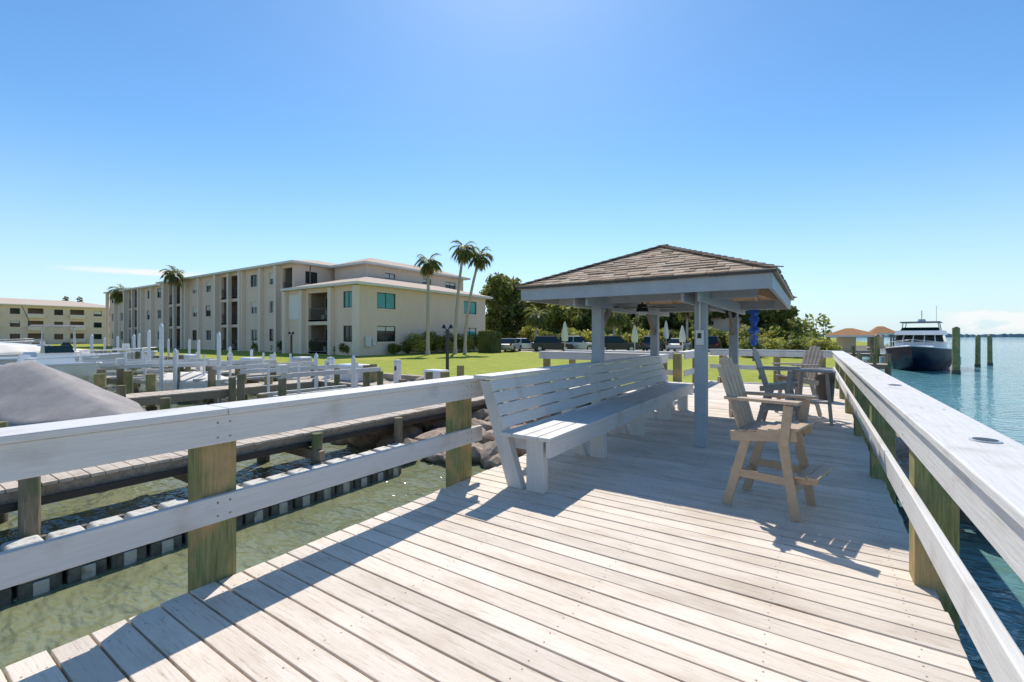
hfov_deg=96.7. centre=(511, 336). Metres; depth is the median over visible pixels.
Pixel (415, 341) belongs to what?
shrub
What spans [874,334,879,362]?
mooring piling
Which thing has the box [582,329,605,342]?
shrub
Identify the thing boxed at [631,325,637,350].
closed patio umbrella
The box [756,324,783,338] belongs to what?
shrub
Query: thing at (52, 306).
soffit
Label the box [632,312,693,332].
oak tree
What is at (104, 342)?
mooring pole
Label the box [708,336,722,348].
parked car
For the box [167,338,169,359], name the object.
mooring pole
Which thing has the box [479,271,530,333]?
oak tree
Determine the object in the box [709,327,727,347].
shrub
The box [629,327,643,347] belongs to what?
shrub
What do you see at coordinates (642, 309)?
ceiling fan
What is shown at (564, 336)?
closed patio umbrella
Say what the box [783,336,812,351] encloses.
shrub
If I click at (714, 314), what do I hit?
oak tree
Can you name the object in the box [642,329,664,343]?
shrub
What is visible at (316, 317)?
balcony rails
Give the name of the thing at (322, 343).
shrub
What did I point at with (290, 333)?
dock lamp post
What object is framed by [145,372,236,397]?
covered boat
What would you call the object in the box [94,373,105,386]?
mooring piling
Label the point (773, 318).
oak tree
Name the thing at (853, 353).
neighbour pier
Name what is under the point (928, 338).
deckhouse windows
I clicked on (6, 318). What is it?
walls
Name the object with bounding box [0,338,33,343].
console boat
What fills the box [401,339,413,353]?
shrub
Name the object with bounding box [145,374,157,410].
mooring piling
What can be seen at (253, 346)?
shrub
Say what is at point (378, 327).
blinds
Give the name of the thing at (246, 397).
mooring piling
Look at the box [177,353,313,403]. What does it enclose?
boat lift
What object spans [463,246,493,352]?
palm tree
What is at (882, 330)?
boathouse
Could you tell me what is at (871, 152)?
sky
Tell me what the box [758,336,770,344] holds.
shrub
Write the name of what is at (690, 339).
shrub
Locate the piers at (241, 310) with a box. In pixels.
[106,265,359,355]
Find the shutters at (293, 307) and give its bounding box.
[289,295,298,319]
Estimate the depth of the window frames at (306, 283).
50.96 m
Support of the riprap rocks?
on the shore slope
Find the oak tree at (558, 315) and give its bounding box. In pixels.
[514,300,576,334]
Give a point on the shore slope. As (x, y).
(857, 348)
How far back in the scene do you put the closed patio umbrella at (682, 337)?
41.86 m
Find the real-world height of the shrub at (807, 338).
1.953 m
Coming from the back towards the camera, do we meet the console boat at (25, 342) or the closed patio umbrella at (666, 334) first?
the closed patio umbrella at (666, 334)
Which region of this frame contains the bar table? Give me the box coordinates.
[797,368,835,425]
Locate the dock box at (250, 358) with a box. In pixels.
[240,357,261,368]
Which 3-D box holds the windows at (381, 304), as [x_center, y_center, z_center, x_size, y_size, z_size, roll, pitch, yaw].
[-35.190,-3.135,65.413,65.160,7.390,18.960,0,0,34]
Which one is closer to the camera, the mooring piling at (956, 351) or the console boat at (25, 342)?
the mooring piling at (956, 351)
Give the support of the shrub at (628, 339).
on the lawn
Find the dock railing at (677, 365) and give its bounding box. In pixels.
[642,349,708,386]
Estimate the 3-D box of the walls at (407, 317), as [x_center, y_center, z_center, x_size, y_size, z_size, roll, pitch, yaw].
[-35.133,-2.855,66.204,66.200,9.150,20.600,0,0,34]
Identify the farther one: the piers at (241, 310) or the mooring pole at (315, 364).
the piers at (241, 310)
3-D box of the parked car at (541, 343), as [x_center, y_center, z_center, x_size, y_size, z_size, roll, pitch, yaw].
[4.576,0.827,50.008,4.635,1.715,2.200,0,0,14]
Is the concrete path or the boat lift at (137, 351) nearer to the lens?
the boat lift at (137, 351)
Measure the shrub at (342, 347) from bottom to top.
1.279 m
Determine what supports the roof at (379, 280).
on the walls at (407, 317)
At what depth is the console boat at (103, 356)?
22.29 m
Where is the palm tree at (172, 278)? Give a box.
[159,265,185,348]
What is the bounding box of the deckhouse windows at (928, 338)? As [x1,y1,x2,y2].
[895,335,946,341]
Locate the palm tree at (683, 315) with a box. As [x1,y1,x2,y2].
[674,312,693,340]
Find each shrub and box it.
[250,340,257,350]
[276,340,281,351]
[309,339,326,350]
[338,343,349,354]
[387,343,401,354]
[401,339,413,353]
[405,333,432,353]
[420,331,441,351]
[433,334,453,352]
[440,331,463,349]
[459,335,473,351]
[467,333,477,350]
[507,331,522,337]
[516,325,543,342]
[541,331,553,335]
[567,327,584,336]
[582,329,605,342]
[606,328,626,337]
[621,332,644,348]
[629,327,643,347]
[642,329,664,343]
[659,329,679,348]
[677,329,693,347]
[688,324,693,341]
[692,326,713,338]
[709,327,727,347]
[714,331,728,348]
[725,324,749,345]
[739,336,766,357]
[749,333,770,339]
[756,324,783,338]
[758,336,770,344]
[762,339,782,349]
[769,337,785,340]
[774,342,802,357]
[775,330,800,340]
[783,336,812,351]
[799,336,812,343]
[807,338,841,354]
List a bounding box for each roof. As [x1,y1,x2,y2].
[0,298,109,307]
[127,258,489,296]
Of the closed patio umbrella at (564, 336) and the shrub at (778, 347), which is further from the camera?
the closed patio umbrella at (564, 336)
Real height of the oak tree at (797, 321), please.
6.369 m
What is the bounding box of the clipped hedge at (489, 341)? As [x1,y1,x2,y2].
[478,329,501,352]
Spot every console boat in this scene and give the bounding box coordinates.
[0,306,157,369]
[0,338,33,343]
[0,346,101,383]
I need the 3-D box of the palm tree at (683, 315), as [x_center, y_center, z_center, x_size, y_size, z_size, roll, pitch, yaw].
[22.374,-1.585,58.030,3.406,6.970,3.555,0,0,34]
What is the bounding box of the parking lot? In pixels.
[521,349,832,356]
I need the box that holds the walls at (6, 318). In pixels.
[0,305,109,343]
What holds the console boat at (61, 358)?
on the boat lift at (155, 370)
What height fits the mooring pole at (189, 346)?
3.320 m
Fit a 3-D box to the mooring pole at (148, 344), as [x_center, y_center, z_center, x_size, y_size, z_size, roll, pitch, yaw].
[-17.550,1.590,22.002,0.151,3.820,0.151,0,0,34]
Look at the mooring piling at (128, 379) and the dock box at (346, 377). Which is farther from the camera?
the dock box at (346, 377)
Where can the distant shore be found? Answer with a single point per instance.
(994, 335)
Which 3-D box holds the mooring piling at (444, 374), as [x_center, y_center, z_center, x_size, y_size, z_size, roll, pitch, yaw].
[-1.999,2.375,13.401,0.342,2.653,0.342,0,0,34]
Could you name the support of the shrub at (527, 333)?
on the lawn
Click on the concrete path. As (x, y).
(538, 351)
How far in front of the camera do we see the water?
6.28 m
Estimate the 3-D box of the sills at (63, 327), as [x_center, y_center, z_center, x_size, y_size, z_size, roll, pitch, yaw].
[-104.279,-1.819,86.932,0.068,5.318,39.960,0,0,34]
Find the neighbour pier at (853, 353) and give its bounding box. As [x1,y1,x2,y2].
[848,346,894,356]
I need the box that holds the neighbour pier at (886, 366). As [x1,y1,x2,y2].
[857,353,890,375]
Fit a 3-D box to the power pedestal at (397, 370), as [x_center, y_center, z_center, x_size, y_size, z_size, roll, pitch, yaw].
[-4.354,1.350,17.300,0.232,0.900,0.232,0,0,34]
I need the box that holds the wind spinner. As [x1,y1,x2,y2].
[748,310,759,345]
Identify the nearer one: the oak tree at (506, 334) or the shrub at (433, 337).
the shrub at (433, 337)
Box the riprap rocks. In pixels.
[93,352,972,522]
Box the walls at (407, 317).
[110,263,484,355]
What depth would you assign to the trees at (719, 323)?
66.20 m
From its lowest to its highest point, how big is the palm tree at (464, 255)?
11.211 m
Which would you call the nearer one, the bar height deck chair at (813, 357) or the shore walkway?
the bar height deck chair at (813, 357)
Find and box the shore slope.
[94,345,899,495]
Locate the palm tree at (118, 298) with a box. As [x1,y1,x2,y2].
[107,284,129,346]
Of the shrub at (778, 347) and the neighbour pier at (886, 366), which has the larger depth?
the shrub at (778, 347)
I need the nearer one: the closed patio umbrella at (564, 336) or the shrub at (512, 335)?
the closed patio umbrella at (564, 336)
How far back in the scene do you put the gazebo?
6.22 m
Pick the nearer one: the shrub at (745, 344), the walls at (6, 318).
the shrub at (745, 344)
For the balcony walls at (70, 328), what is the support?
attached to the walls at (6, 318)
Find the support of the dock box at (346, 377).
on the shore walkway
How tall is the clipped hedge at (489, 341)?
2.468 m
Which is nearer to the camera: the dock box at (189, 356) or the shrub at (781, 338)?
the dock box at (189, 356)
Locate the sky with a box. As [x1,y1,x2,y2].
[0,0,1023,334]
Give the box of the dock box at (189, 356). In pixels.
[182,354,195,366]
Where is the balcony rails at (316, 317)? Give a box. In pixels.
[130,281,325,351]
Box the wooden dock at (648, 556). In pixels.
[0,380,979,681]
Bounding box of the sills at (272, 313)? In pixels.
[111,283,476,342]
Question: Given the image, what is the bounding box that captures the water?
[0,337,1023,681]
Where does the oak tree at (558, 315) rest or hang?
on the lawn
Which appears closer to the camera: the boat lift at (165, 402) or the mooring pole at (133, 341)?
the boat lift at (165, 402)
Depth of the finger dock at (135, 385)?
20.19 m
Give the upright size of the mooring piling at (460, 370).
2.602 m
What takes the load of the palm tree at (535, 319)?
on the lawn
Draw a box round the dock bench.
[474,355,693,493]
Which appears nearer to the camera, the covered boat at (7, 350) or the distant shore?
the covered boat at (7, 350)
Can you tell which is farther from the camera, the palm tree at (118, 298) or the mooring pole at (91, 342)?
the palm tree at (118, 298)
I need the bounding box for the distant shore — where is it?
[810,333,1023,336]
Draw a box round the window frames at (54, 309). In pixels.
[10,308,101,339]
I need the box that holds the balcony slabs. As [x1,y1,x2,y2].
[130,268,326,353]
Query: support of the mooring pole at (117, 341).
in the water
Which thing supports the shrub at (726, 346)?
on the lawn
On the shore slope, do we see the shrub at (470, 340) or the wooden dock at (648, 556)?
the wooden dock at (648, 556)
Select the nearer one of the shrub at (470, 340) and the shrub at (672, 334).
the shrub at (470, 340)
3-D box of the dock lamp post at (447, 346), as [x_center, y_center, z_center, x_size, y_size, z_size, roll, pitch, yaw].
[-2.769,0.655,19.502,0.620,2.290,0.220,0,0,34]
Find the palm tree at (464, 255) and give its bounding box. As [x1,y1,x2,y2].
[449,239,476,353]
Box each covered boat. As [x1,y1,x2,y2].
[0,342,40,346]
[0,344,89,356]
[0,361,146,426]
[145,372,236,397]
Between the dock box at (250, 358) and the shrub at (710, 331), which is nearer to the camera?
the dock box at (250, 358)
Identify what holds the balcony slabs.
attached to the walls at (407, 317)
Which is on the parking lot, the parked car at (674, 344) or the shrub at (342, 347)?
the parked car at (674, 344)
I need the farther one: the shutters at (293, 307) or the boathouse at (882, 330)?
the boathouse at (882, 330)
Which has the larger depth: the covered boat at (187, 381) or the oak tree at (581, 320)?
the oak tree at (581, 320)
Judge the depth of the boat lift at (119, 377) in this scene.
18.30 m
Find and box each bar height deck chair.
[717,356,832,521]
[752,347,800,421]
[772,346,823,415]
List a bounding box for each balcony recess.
[28,308,109,338]
[135,267,326,349]
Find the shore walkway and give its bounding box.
[104,351,432,390]
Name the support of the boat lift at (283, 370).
in the water
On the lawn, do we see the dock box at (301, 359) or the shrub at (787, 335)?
the shrub at (787, 335)
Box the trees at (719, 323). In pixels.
[632,313,746,347]
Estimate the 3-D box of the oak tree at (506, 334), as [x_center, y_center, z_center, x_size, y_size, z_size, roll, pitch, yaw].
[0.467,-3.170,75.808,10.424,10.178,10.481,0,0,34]
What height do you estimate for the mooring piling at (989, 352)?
3.851 m
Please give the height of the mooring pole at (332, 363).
2.620 m
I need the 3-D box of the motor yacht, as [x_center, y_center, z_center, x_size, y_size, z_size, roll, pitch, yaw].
[32.496,0.222,36.345,11.358,5.456,4.724,0,0,-44]
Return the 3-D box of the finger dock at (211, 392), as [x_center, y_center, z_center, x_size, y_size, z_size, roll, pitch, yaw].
[-10.905,2.350,14.667,1.834,2.702,9.437,0,0,34]
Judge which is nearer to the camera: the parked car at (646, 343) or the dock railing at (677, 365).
the dock railing at (677, 365)
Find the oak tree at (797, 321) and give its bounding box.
[788,313,802,333]
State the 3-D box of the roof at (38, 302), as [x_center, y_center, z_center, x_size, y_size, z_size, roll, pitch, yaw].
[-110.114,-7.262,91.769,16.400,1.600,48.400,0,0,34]
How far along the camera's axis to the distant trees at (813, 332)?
93.50 m
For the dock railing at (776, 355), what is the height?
1.358 m
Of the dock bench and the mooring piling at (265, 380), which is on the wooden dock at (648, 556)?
the dock bench
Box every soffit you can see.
[0,303,109,308]
[103,260,492,298]
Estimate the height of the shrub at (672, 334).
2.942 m
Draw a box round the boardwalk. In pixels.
[539,350,675,403]
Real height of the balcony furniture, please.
7.010 m
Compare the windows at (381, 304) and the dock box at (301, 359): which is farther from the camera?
the windows at (381, 304)
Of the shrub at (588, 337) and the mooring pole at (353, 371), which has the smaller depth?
the mooring pole at (353, 371)
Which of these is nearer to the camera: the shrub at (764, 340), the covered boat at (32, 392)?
the covered boat at (32, 392)
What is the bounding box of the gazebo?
[515,244,796,447]
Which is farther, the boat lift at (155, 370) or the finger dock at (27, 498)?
the boat lift at (155, 370)
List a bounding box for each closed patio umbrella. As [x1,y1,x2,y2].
[561,322,567,340]
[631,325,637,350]
[663,321,668,350]
[679,325,685,354]
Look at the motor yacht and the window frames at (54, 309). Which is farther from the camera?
the window frames at (54, 309)
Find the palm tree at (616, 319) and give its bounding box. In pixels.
[605,312,627,335]
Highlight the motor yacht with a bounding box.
[879,306,960,370]
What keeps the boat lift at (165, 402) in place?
in the water
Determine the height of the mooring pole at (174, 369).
3.020 m
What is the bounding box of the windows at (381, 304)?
[122,272,474,340]
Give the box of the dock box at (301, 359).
[292,356,312,372]
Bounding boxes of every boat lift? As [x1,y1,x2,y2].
[75,349,190,373]
[100,386,170,409]
[102,352,246,384]
[107,344,140,386]
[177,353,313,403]
[237,360,382,400]
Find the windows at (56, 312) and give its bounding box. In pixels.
[10,308,100,338]
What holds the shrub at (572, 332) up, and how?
on the lawn
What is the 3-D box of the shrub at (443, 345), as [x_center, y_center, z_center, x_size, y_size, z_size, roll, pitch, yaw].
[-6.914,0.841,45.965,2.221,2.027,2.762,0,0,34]
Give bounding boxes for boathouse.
[824,328,882,352]
[867,326,896,349]
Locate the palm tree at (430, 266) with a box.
[414,253,442,354]
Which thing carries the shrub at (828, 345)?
on the lawn
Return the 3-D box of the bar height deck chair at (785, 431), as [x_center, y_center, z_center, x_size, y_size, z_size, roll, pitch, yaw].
[2.302,0.848,4.041,0.662,1.324,0.814,0,0,-44]
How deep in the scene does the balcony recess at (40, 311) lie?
96.70 m
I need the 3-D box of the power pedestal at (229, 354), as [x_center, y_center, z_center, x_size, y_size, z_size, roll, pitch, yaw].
[-15.182,1.350,24.494,0.232,0.900,0.232,0,0,34]
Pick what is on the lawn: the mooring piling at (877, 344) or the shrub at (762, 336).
the shrub at (762, 336)
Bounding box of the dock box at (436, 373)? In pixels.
[423,369,449,379]
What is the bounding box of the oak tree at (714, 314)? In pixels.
[690,311,755,330]
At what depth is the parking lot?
53.48 m
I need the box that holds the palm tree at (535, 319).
[523,304,551,339]
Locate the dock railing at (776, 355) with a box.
[709,349,831,382]
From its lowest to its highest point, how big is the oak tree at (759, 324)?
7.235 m
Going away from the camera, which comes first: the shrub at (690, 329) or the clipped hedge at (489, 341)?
the clipped hedge at (489, 341)
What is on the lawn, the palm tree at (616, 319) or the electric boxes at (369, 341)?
the palm tree at (616, 319)
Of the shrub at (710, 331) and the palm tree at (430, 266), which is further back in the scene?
the shrub at (710, 331)
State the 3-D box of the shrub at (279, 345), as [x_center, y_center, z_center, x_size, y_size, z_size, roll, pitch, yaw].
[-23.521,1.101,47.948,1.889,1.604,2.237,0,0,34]
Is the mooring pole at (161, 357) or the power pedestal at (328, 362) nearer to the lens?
the mooring pole at (161, 357)
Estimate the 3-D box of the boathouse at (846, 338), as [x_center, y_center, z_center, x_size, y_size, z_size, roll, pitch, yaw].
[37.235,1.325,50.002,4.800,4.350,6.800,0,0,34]
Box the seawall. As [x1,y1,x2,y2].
[73,348,620,385]
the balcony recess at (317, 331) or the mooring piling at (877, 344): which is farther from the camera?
the balcony recess at (317, 331)
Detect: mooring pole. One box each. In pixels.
[90,334,92,353]
[103,337,105,352]
[116,336,118,351]
[132,334,135,347]
[147,330,150,367]
[159,323,163,390]
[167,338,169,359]
[173,348,176,389]
[188,339,190,353]
[197,339,199,370]
[217,332,220,401]
[314,353,317,390]
[331,357,334,378]
[351,355,355,387]
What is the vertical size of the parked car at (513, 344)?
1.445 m
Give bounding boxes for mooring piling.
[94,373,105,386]
[124,371,132,393]
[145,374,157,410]
[168,357,172,372]
[238,371,247,399]
[264,376,272,384]
[370,364,376,381]
[440,371,449,377]
[457,365,463,375]
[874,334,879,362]
[951,327,960,374]
[974,335,980,366]
[987,334,992,365]
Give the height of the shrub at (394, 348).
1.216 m
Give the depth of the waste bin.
10.41 m
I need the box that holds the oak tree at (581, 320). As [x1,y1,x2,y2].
[569,307,633,333]
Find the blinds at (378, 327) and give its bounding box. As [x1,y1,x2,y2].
[148,273,474,331]
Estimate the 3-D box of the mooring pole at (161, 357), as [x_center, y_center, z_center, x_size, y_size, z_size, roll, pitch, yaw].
[-13.868,1.490,18.002,0.151,4.020,0.151,0,0,34]
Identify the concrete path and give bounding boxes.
[511,351,718,355]
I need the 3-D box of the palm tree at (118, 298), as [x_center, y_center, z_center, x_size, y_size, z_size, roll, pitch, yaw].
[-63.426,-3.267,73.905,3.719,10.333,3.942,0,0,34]
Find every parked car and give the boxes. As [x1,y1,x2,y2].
[501,338,521,351]
[511,338,536,350]
[531,336,574,350]
[560,336,591,351]
[605,336,639,350]
[642,336,663,350]
[665,338,691,350]
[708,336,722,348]
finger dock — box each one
[0,379,486,539]
[97,369,312,405]
[107,368,202,392]
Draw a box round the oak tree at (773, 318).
[739,305,799,336]
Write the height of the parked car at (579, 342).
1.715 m
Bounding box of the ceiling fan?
[615,302,675,314]
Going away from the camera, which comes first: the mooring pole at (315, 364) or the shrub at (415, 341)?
the mooring pole at (315, 364)
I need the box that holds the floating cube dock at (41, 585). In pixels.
[0,443,416,605]
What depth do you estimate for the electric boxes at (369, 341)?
39.98 m
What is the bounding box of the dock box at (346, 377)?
[338,363,369,381]
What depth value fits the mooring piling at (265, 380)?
16.95 m
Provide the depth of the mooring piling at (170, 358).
21.89 m
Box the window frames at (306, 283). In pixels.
[112,271,475,341]
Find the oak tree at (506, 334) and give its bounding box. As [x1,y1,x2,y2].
[485,297,520,337]
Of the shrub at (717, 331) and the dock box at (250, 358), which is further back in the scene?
the shrub at (717, 331)
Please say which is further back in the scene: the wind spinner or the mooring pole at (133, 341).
the mooring pole at (133, 341)
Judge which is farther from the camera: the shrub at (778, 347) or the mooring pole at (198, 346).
the shrub at (778, 347)
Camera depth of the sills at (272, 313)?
49.73 m
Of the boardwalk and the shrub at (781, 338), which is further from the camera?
the shrub at (781, 338)
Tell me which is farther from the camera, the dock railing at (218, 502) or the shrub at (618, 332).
the shrub at (618, 332)
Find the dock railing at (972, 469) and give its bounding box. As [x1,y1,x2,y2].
[832,351,1023,681]
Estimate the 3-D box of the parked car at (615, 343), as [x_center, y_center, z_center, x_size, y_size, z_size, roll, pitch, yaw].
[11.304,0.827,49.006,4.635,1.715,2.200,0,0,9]
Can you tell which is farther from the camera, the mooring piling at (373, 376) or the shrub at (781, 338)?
the shrub at (781, 338)
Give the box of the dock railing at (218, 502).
[0,375,484,593]
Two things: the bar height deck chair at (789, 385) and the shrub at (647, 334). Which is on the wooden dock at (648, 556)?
the bar height deck chair at (789, 385)
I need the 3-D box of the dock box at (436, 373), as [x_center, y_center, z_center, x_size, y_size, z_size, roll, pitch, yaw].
[-2.688,1.494,16.193,0.842,0.602,0.542,0,0,34]
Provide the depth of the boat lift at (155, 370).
20.57 m
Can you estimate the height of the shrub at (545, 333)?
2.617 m
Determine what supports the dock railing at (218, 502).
attached to the wooden dock at (648, 556)
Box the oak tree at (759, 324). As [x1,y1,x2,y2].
[756,320,763,327]
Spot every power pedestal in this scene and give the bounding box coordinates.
[227,353,232,369]
[326,357,332,377]
[394,360,400,382]
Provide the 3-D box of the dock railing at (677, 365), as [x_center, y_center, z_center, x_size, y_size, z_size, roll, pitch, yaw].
[4.781,1.921,12.852,0.280,2.958,6.700,0,0,34]
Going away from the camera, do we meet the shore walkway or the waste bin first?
the waste bin
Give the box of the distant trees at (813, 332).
[506,313,834,339]
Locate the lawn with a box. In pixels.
[32,337,885,385]
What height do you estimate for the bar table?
0.918 m
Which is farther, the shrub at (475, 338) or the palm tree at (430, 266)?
the shrub at (475, 338)
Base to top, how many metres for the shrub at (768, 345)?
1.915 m
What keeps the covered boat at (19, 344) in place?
on the boat lift
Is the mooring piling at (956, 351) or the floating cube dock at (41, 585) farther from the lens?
the mooring piling at (956, 351)
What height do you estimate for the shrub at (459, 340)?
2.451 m
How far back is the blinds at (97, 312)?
102.57 m
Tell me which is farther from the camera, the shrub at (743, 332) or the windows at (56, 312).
the windows at (56, 312)
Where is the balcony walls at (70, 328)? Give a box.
[27,314,109,342]
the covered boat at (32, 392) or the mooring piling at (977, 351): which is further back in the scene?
the mooring piling at (977, 351)
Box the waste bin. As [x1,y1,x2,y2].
[814,373,835,401]
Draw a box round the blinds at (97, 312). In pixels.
[10,311,100,322]
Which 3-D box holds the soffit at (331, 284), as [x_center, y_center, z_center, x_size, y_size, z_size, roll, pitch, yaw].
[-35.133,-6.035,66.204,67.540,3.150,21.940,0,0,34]
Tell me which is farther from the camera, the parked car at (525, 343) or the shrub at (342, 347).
the parked car at (525, 343)
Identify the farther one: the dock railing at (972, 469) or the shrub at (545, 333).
the shrub at (545, 333)
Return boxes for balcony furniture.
[234,310,326,351]
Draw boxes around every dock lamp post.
[288,332,294,353]
[442,325,452,369]
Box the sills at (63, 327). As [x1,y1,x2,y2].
[12,314,101,339]
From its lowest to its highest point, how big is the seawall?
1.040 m
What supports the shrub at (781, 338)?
on the lawn
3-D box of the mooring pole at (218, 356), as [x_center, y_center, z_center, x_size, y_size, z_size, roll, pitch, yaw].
[-11.596,1.665,18.002,0.151,3.670,0.151,0,0,34]
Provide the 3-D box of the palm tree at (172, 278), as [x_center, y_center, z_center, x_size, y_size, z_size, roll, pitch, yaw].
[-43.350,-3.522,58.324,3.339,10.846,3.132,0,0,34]
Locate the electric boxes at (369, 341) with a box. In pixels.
[364,336,375,346]
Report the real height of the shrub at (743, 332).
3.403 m

